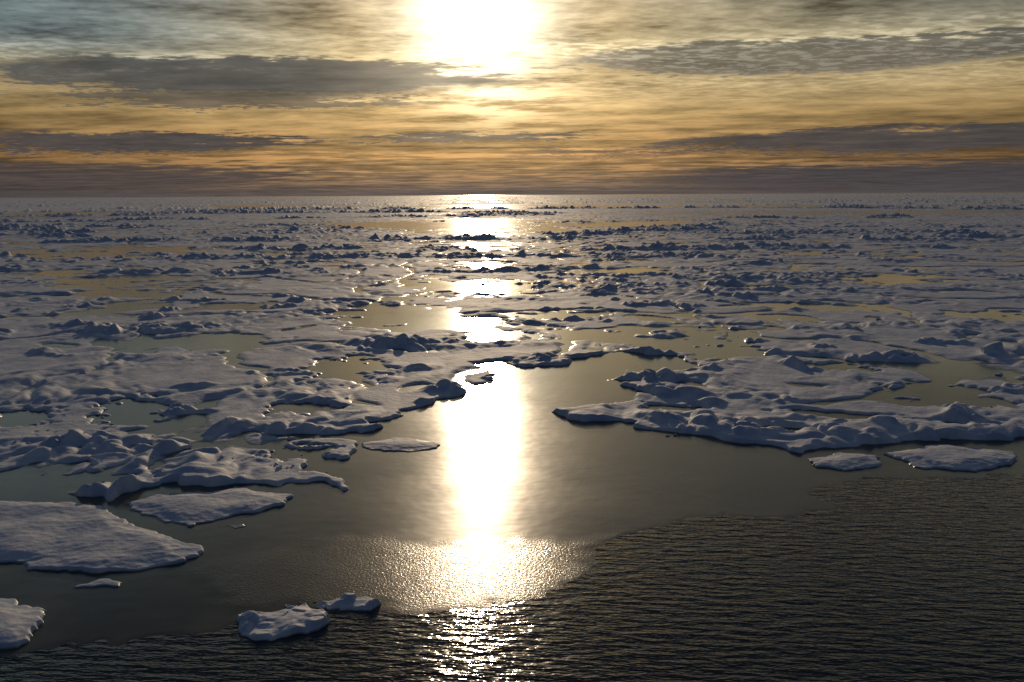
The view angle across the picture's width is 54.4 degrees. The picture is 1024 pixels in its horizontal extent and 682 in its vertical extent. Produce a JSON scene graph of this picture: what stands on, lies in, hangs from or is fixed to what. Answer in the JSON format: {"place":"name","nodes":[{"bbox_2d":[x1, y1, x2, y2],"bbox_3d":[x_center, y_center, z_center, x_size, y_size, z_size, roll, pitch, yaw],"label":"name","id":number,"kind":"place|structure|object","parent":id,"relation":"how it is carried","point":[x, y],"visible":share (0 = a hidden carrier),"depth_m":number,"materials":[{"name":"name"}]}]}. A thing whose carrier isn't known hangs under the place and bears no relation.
{"place":"outdoors","nodes":[
{"label":"outdoors","id":0,"kind":"place"},
{"bbox_2d":[0,192,1023,681],"bbox_3d":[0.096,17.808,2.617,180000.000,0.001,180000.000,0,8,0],"label":"sea","id":1,"kind":"structure","parent":0,"point":[870,578],"depth_m":42.39,"materials":[{"name":"black liquid"}]},
{"bbox_2d":[0,598,45,648],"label":"ice floe","id":2,"kind":"object","parent":1,"relation":"on","point":[20,625],"visible":1,"depth_m":42.07,"materials":[{"name":"white ice"}]},
{"bbox_2d":[73,579,120,587],"bbox_3d":[-19.418,11.460,46.782,2.280,0.274,1.160,0,8,0],"label":"ice floe","id":3,"kind":"object","parent":1,"relation":"on","point":[104,582],"visible":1,"depth_m":46.54,"materials":[{"name":"white ice"}]},
{"bbox_2d":[0,501,203,573],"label":"ice floe","id":4,"kind":"object","parent":1,"relation":"on","point":[74,537],"visible":1,"depth_m":51.61,"materials":[{"name":"white ice"}]},
{"bbox_2d":[126,488,293,526],"bbox_3d":[-17.863,9.549,59.192,7.782,0.552,8.068,7,11,41],"label":"ice floe","id":5,"kind":"object","parent":1,"relation":"on","point":[189,509],"visible":1,"depth_m":57.99,"materials":[{"name":"white ice"}]},
{"bbox_2d":[228,524,245,528],"bbox_3d":[-15.202,10.275,54.874,1.070,0.192,1.013,-8,11,-41],"label":"ice floe","id":6,"kind":"object","parent":1,"relation":"on","point":[237,526],"visible":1,"depth_m":54.76,"materials":[{"name":"white ice"}]},
{"bbox_2d":[236,603,328,640],"bbox_3d":[-9.712,11.953,42.383,3.968,0.684,3.266,-4,9,-22],"label":"ice floe","id":7,"kind":"object","parent":1,"relation":"on","point":[303,618],"visible":0.99,"depth_m":41.91,"materials":[{"name":"white ice"}]},
{"bbox_2d":[321,593,380,610],"bbox_3d":[-7.194,11.684,44.251,2.840,0.607,1.520,0,8,0],"label":"ice floe","id":8,"kind":"object","parent":1,"relation":"on","point":[348,601],"visible":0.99,"depth_m":43.99,"materials":[{"name":"white ice"}]},
{"bbox_2d":[362,437,439,451],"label":"ice floe","id":9,"kind":"object","parent":1,"relation":"on","point":[401,444],"visible":1,"depth_m":71.93,"materials":[{"name":"white ice"}]},
{"bbox_2d":[0,193,1023,502],"bbox_3d":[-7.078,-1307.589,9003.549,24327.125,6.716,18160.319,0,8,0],"label":"pack ice","id":10,"kind":"structure","parent":1,"relation":"on","point":[66,395],"depth_m":148.25,"materials":[{"name":"white ice"}]},
{"bbox_2d":[0,192,1023,655],"bbox_3d":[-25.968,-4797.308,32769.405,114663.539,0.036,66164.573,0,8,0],"label":"thin ice","id":11,"kind":"structure","parent":1,"relation":"on","point":[512,486],"depth_m":64.99,"materials":[{"name":"grey ice"}]},
{"bbox_2d":[6,219,1023,608],"bbox_3d":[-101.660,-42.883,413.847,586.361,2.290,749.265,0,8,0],"label":"ice rubble","id":12,"kind":"object","parent":1,"relation":"on","point":[988,347],"visible":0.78,"depth_m":96.51,"materials":[{"name":"white ice"}]},
{"bbox_2d":[807,452,881,470],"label":"ice floe","id":13,"kind":"object","parent":1,"relation":"on","point":[844,461],"visible":1,"depth_m":66.57,"materials":[{"name":"white ice"}]},
{"bbox_2d":[883,445,1017,471],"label":"ice floe","id":14,"kind":"object","parent":1,"relation":"on","point":[950,457],"visible":1,"depth_m":67.24,"materials":[{"name":"white ice"}]},
{"bbox_2d":[0,0,1023,197],"label":"sky","id":15,"kind":"structure","parent":0,"point":[99,98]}
]}

